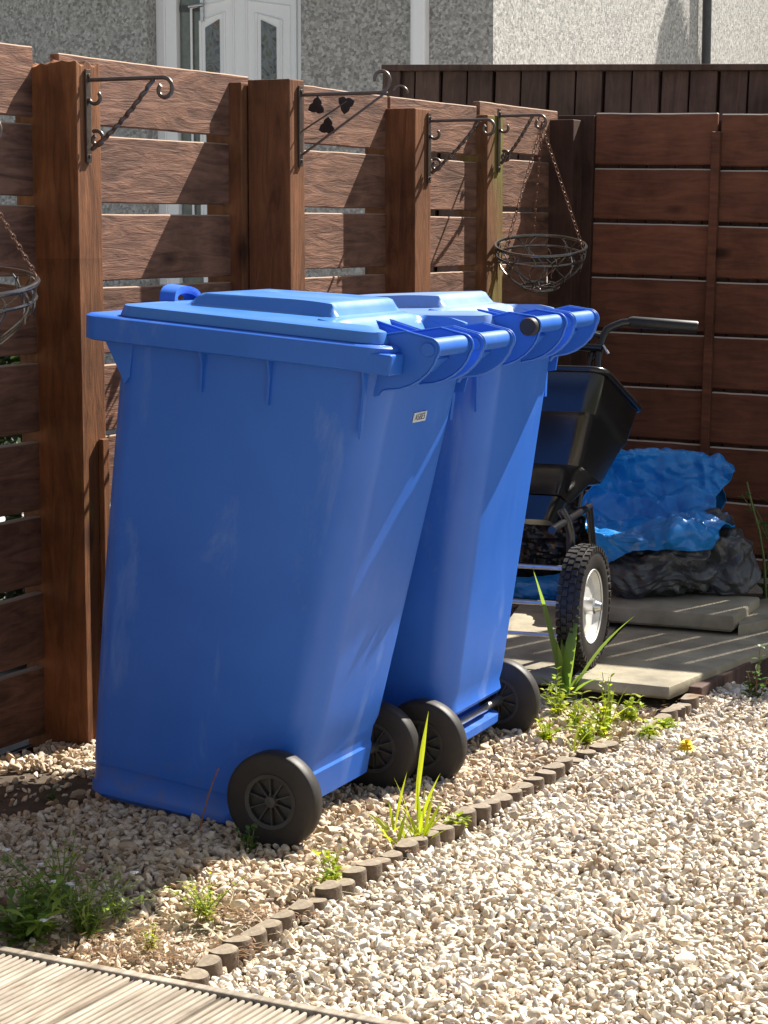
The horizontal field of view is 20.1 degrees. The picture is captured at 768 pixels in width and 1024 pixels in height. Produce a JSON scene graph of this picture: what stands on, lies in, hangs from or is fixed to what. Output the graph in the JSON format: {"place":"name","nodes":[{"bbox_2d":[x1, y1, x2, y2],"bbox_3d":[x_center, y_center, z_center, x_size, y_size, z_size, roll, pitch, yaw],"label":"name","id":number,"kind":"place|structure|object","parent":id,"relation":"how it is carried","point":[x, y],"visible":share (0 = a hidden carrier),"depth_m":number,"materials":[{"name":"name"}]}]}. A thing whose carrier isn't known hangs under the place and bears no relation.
{"place":"outdoors","nodes":[
{"label":"outdoors","id":0,"kind":"place"},
{"bbox_2d":[0,664,28,754],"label":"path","id":1,"kind":"structure","parent":0,"point":[18,744],"depth_m":5.43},
{"bbox_2d":[0,355,110,600],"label":"garden bush","id":2,"kind":"object","parent":1,"relation":"on","point":[6,360],"visible":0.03,"depth_m":6.25,"materials":[{"name":"green plant"}]},
{"bbox_2d":[0,946,406,1023],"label":"timber deck","id":3,"kind":"structure","parent":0,"point":[37,988],"depth_m":3.50,"materials":[{"name":"beige wood"}]},
{"bbox_2d":[0,0,767,429],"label":"pebbledashed house","id":4,"kind":"structure","parent":0,"point":[344,44],"depth_m":13.33,"materials":[{"name":"concrete"}]},
{"bbox_2d":[188,0,291,281],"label":"door","id":5,"kind":"structure","parent":4,"relation":"in","point":[251,39],"depth_m":13.20,"materials":[{"name":"white plastic"}]},
{"bbox_2d":[0,577,767,1023],"bbox_3d":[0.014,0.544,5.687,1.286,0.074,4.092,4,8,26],"label":"gravel","id":6,"kind":"structure","parent":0,"point":[355,827],"depth_m":4.53,"materials":[{"name":"beige gravel"}]},
{"bbox_2d":[0,855,24,880],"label":"leafy clump","id":7,"kind":"object","parent":6,"relation":"on","point":[18,861],"visible":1,"depth_m":4.00,"materials":[{"name":"green plant"}]},
{"bbox_2d":[0,871,76,948],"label":"leafy clump","id":8,"kind":"object","parent":6,"relation":"on","point":[35,922],"visible":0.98,"depth_m":3.89,"materials":[{"name":"green plant"}]},
{"bbox_2d":[0,832,92,910],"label":"leafy clump","id":9,"kind":"object","parent":6,"relation":"on","point":[70,866],"visible":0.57,"depth_m":4.10,"materials":[{"name":"green plant"}]},
{"bbox_2d":[0,770,95,820],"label":"soil","id":10,"kind":"structure","parent":6,"relation":"on","point":[34,785],"depth_m":4.97,"materials":[{"name":"brown soil"}]},
{"bbox_2d":[47,784,60,800],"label":"seedling","id":11,"kind":"object","parent":10,"relation":"on","point":[52,797],"visible":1,"depth_m":4.88,"materials":[{"name":"green plant"}]},
{"bbox_2d":[36,867,142,938],"bbox_3d":[-0.535,0.712,3.959,0.196,0.122,0.183,0,8,0],"label":"leafy clump","id":12,"kind":"object","parent":6,"relation":"on","point":[82,921],"visible":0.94,"depth_m":3.94,"materials":[{"name":"green plant"}]},
{"bbox_2d":[84,864,169,922],"bbox_3d":[-0.478,0.717,4.003,0.160,0.102,0.156,0,8,0],"label":"leafy clump","id":13,"kind":"object","parent":6,"relation":"on","point":[116,910],"visible":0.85,"depth_m":4.04,"materials":[{"name":"green plant"}]},
{"bbox_2d":[133,923,161,950],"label":"creeping weed","id":14,"kind":"object","parent":6,"relation":"on","point":[150,941],"visible":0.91,"depth_m":3.88,"materials":[{"name":"green plant"}]},
{"bbox_2d":[163,872,244,921],"bbox_3d":[-0.339,0.717,4.066,0.152,0.083,0.127,5,9,35],"label":"creeping weed","id":15,"kind":"object","parent":6,"relation":"on","point":[206,911],"visible":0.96,"depth_m":4.04,"materials":[{"name":"green plant"}]},
{"bbox_2d":[199,767,218,827],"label":"dry stalk","id":16,"kind":"object","parent":6,"relation":"on","point":[207,799],"visible":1,"depth_m":4.54,"materials":[{"name":"brown plant"}]},
{"bbox_2d":[233,823,260,850],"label":"round leaved weed","id":17,"kind":"object","parent":6,"relation":"on","point":[249,844],"visible":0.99,"depth_m":4.49,"materials":[{"name":"green plant"}]},
{"bbox_2d":[86,284,515,849],"bbox_3d":[-0.216,0.095,4.748,0.798,1.152,0.565,10,11,23],"label":"wheelie bin","id":18,"kind":"object","parent":6,"relation":"on","point":[276,454],"visible":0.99,"depth_m":4.56,"materials":[{"name":"blue plastic"}]},
{"bbox_2d":[311,847,346,883],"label":"leafy weed","id":19,"kind":"object","parent":6,"relation":"on","point":[334,874],"visible":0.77,"depth_m":4.24,"materials":[{"name":"green plant"}]},
{"bbox_2d":[0,750,736,959],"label":"straw","id":20,"kind":"object","parent":6,"relation":"on","point":[301,872],"visible":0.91,"depth_m":4.17,"materials":[{"name":"beige plant"}]},
{"bbox_2d":[0,696,753,963],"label":"dead leaves","id":21,"kind":"object","parent":6,"relation":"on","point":[120,953],"visible":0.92,"depth_m":3.89,"materials":[{"name":"brown plant"}]},
{"bbox_2d":[365,774,406,833],"bbox_3d":[0.006,0.624,4.634,0.102,0.118,0.065,-1,8,-11],"label":"grass tuft","id":22,"kind":"object","parent":6,"relation":"on","point":[382,823],"visible":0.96,"depth_m":4.64,"materials":[{"name":"green plant"}]},
{"bbox_2d":[370,811,423,849],"bbox_3d":[0.030,0.660,4.501,0.111,0.080,0.048,-2,8,-14],"label":"grass tuft","id":23,"kind":"object","parent":6,"relation":"on","point":[401,832],"visible":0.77,"depth_m":4.49,"materials":[{"name":"green plant"}]},
{"bbox_2d":[181,740,618,984],"bbox_3d":[0.100,0.733,4.516,0.089,0.145,1.906,4,9,28],"label":"log edging","id":24,"kind":"object","parent":6,"relation":"on","point":[214,961],"visible":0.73,"depth_m":4.27,"materials":[{"name":"brown wood"}]},
{"bbox_2d":[415,711,428,809],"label":"tall grass","id":25,"kind":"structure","parent":6,"relation":"on","point":[421,761],"depth_m":4.81,"materials":[{"name":"green plant"}]},
{"bbox_2d":[397,776,446,838],"bbox_3d":[0.079,0.614,4.531,0.117,0.165,0.059,0,8,0],"label":"grass tuft","id":26,"kind":"object","parent":6,"relation":"on","point":[428,824],"visible":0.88,"depth_m":4.53,"materials":[{"name":"green plant"}]},
{"bbox_2d":[439,811,470,826],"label":"leafy weed","id":27,"kind":"object","parent":6,"relation":"on","point":[458,814],"visible":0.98,"depth_m":4.64,"materials":[{"name":"green plant"}]},
{"bbox_2d":[364,291,599,781],"bbox_3d":[0.061,0.040,5.282,0.798,1.152,0.565,5,9,23],"label":"wheelie bin","id":28,"kind":"object","parent":6,"relation":"on","point":[457,675],"visible":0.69,"depth_m":5.07,"materials":[{"name":"plastic"}]},
{"bbox_2d":[513,573,560,600],"bbox_3d":[0.532,0.249,7.205,0.406,0.077,0.200,0,8,0],"label":"tarpaulin scrap","id":29,"kind":"object","parent":6,"relation":"on","point":[526,588],"visible":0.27,"depth_m":7.13,"materials":[{"name":"blue plastic"}]},
{"bbox_2d":[535,717,572,742],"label":"leafy weed","id":30,"kind":"object","parent":6,"relation":"on","point":[546,733],"visible":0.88,"depth_m":5.39,"materials":[{"name":"green plant"}]},
{"bbox_2d":[540,666,574,714],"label":"leafy weed","id":31,"kind":"object","parent":6,"relation":"on","point":[555,700],"visible":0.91,"depth_m":5.72,"materials":[{"name":"green plant"}]},
{"bbox_2d":[552,690,589,725],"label":"leafy weed","id":32,"kind":"object","parent":6,"relation":"on","point":[575,718],"visible":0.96,"depth_m":5.60,"materials":[{"name":"green plant"}]},
{"bbox_2d":[564,724,594,752],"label":"grass tuft","id":33,"kind":"object","parent":6,"relation":"on","point":[574,743],"visible":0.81,"depth_m":5.26,"materials":[{"name":"green plant"}]},
{"bbox_2d":[533,570,632,704],"bbox_3d":[0.537,0.340,5.816,0.282,0.371,0.144,0,8,0],"label":"strap leaf plant","id":34,"kind":"object","parent":6,"relation":"on","point":[563,657],"visible":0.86,"depth_m":5.85,"materials":[{"name":"green plant"}]},
{"bbox_2d":[566,716,602,747],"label":"leafy weed","id":35,"kind":"object","parent":6,"relation":"on","point":[583,731],"visible":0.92,"depth_m":5.37,"materials":[{"name":"green plant"}]},
{"bbox_2d":[582,692,616,738],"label":"leafy weed","id":36,"kind":"object","parent":6,"relation":"on","point":[600,720],"visible":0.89,"depth_m":5.46,"materials":[{"name":"green plant"}]},
{"bbox_2d":[577,678,630,730],"bbox_3d":[0.552,0.495,5.556,0.154,0.131,0.060,-2,8,-17],"label":"grass tuft","id":37,"kind":"object","parent":6,"relation":"on","point":[608,713],"visible":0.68,"depth_m":5.56,"materials":[{"name":"green plant"}]},
{"bbox_2d":[594,672,615,718],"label":"leafy weed","id":38,"kind":"object","parent":6,"relation":"on","point":[612,674],"visible":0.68,"depth_m":5.62,"materials":[{"name":"green plant"}]},
{"bbox_2d":[611,693,646,722],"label":"leafy weed","id":39,"kind":"object","parent":6,"relation":"on","point":[630,714],"visible":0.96,"depth_m":5.61,"materials":[{"name":"green plant"}]},
{"bbox_2d":[536,592,767,684],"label":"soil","id":40,"kind":"structure","parent":6,"relation":"on","point":[759,596],"depth_m":7.62,"materials":[{"name":"brown soil"}]},
{"bbox_2d":[516,495,588,576],"bbox_3d":[0.517,0.057,7.478,0.482,0.416,0.355,0,8,0],"label":"bin bag","id":41,"kind":"object","parent":40,"relation":"on","point":[540,544],"visible":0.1,"depth_m":7.33,"materials":[{"name":"black plastic"}]},
{"bbox_2d":[688,659,767,710],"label":"edging board","id":42,"kind":"object","parent":40,"relation":"on","point":[737,674],"visible":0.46,"depth_m":6.04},
{"bbox_2d":[739,492,767,598],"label":"garden shrub","id":43,"kind":"object","parent":40,"relation":"on","point":[765,536],"visible":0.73,"depth_m":7.31,"materials":[{"name":"green plant"}]},
{"bbox_2d":[746,482,766,598],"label":"arching stem","id":44,"kind":"object","parent":40,"relation":"on","point":[763,557],"visible":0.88,"depth_m":7.17,"materials":[{"name":"green plant"}]},
{"bbox_2d":[644,694,698,731],"bbox_3d":[0.746,0.579,5.647,0.057,0.142,0.402,4,8,26],"label":"log edging","id":45,"kind":"object","parent":6,"relation":"on","point":[684,706],"visible":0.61,"depth_m":5.67,"materials":[{"name":"brown wood"}]},
{"bbox_2d":[687,694,703,696],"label":"fallen leaf","id":46,"kind":"object","parent":45,"relation":"on","point":[693,695],"visible":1,"depth_m":5.69,"materials":[{"name":"beige plant"}]},
{"bbox_2d":[0,430,767,756],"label":"paving","id":47,"kind":"structure","parent":0,"point":[4,520],"depth_m":8.12,"materials":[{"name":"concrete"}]},
{"bbox_2d":[381,64,767,502],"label":"closeboard fence","id":48,"kind":"object","parent":47,"relation":"on","point":[580,89],"visible":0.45,"depth_m":8.44,"materials":[{"name":"brown wood"}]},
{"bbox_2d":[208,681,767,1023],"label":"gravel","id":49,"kind":"structure","parent":0,"point":[476,869],"depth_m":4.07,"materials":[{"name":"beige gravel"}]},
{"bbox_2d":[636,718,662,740],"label":"leafy weed","id":50,"kind":"object","parent":49,"relation":"on","point":[645,729],"visible":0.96,"depth_m":5.43,"materials":[{"name":"green plant"}]},
{"bbox_2d":[655,717,679,728],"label":"leafy weed","id":51,"kind":"object","parent":49,"relation":"on","point":[667,724],"visible":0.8,"depth_m":5.52,"materials":[{"name":"green plant"}]},
{"bbox_2d":[678,739,693,754],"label":"dandelion","id":52,"kind":"object","parent":49,"relation":"on","point":[686,745],"visible":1,"depth_m":5.24,"materials":[{"name":"yellow plant"}]},
{"bbox_2d":[740,644,767,699],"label":"leafy weed","id":53,"kind":"object","parent":49,"relation":"on","point":[754,683],"visible":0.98,"depth_m":5.86,"materials":[{"name":"green plant"}]},
{"bbox_3d":[0.853,0.392,6.624,1.078,0.105,1.001,0,8,0],"label":"hardcore","id":54,"kind":"object","parent":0,"visible":0},
{"bbox_2d":[504,604,626,686],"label":"paving slab","id":55,"kind":"structure","parent":54,"relation":"on","point":[533,656],"depth_m":6.41,"materials":[{"name":"concrete"}]},
{"bbox_2d":[507,316,697,667],"bbox_3d":[0.466,-0.075,6.224,0.700,0.948,0.787,3,8,21],"label":"lawn spreader","id":56,"kind":"object","parent":55,"relation":"on","point":[588,413],"visible":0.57,"depth_m":6.03,"materials":[{"name":"plastic"}]},
{"bbox_2d":[571,624,767,698],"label":"paving slab","id":57,"kind":"structure","parent":54,"relation":"on","point":[661,662],"depth_m":6.15,"materials":[{"name":"concrete"}]},
{"bbox_2d":[607,592,759,631],"bbox_3d":[0.869,0.297,6.756,0.553,0.050,0.390,3,8,24],"label":"paving slab","id":58,"kind":"object","parent":57,"relation":"on","point":[715,612],"depth_m":6.60,"materials":[{"name":"concrete"}]},
{"bbox_2d":[582,447,760,598],"bbox_3d":[0.912,0.020,7.059,0.559,0.427,0.791,0,8,0],"label":"tarpaulin bag","id":59,"kind":"object","parent":58,"relation":"on","point":[664,523],"visible":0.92,"depth_m":6.82,"materials":[{"name":"blue plastic"}]},
{"bbox_2d":[738,598,767,635],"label":"paving slab","id":60,"kind":"structure","parent":54,"relation":"on","point":[756,620],"depth_m":6.57,"materials":[{"name":"concrete"}]},
{"label":"ground","id":61,"kind":"structure","parent":0,"visible":0},
{"bbox_2d":[0,42,581,754],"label":"timber fence","id":62,"kind":"object","parent":61,"relation":"on","point":[248,180],"visible":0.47,"depth_m":5.66,"materials":[{"name":"brown wood"}]},
{"bbox_2d":[84,69,173,162],"bbox_3d":[-0.601,-0.940,5.139,0.244,0.220,0.020,4,8,26],"label":"basket bracket","id":63,"kind":"object","parent":62,"relation":"attached to","point":[89,136],"visible":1,"depth_m":5.17,"materials":[{"name":"metal"}]},
{"bbox_2d":[298,69,408,166],"bbox_3d":[-0.084,-1.075,5.926,0.334,0.257,0.021,4,8,26],"label":"basket bracket","id":64,"kind":"object","parent":62,"relation":"attached to","point":[345,105],"visible":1,"depth_m":5.96,"materials":[{"name":"metal"}]},
{"bbox_2d":[427,113,495,182],"bbox_3d":[0.246,-1.155,6.874,0.234,0.220,0.020,4,8,26],"label":"basket bracket","id":65,"kind":"object","parent":62,"relation":"attached to","point":[430,120],"visible":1,"depth_m":6.90,"materials":[{"name":"metal"}]},
{"bbox_2d":[497,109,546,172],"bbox_3d":[0.482,-1.294,7.550,0.184,0.220,0.020,4,8,26],"label":"basket bracket","id":66,"kind":"object","parent":62,"relation":"attached to","point":[507,157],"visible":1,"depth_m":7.57,"materials":[{"name":"metal"}]},
{"bbox_2d":[494,116,587,292],"bbox_3d":[0.546,-1.063,7.516,0.328,0.589,0.328,0,21,0],"label":"hanging basket","id":67,"kind":"object","parent":66,"relation":"hanging from","point":[555,287],"visible":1,"depth_m":7.54,"materials":[{"name":"metal"}]},
{"bbox_3d":[-0.900,-0.737,4.541,0.249,0.220,0.020,4,8,26],"label":"basket bracket","id":68,"kind":"object","parent":62,"relation":"attached to","visible":0},
{"bbox_2d":[0,212,40,344],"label":"hanging basket","id":69,"kind":"object","parent":68,"relation":"hanging from","point":[18,290],"visible":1,"depth_m":4.60,"materials":[{"name":"metal"}]},
{"bbox_2d":[558,113,767,570],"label":"timber fence","id":70,"kind":"object","parent":61,"relation":"on","point":[704,182],"visible":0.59,"depth_m":8.07,"materials":[{"name":"brown wood"}]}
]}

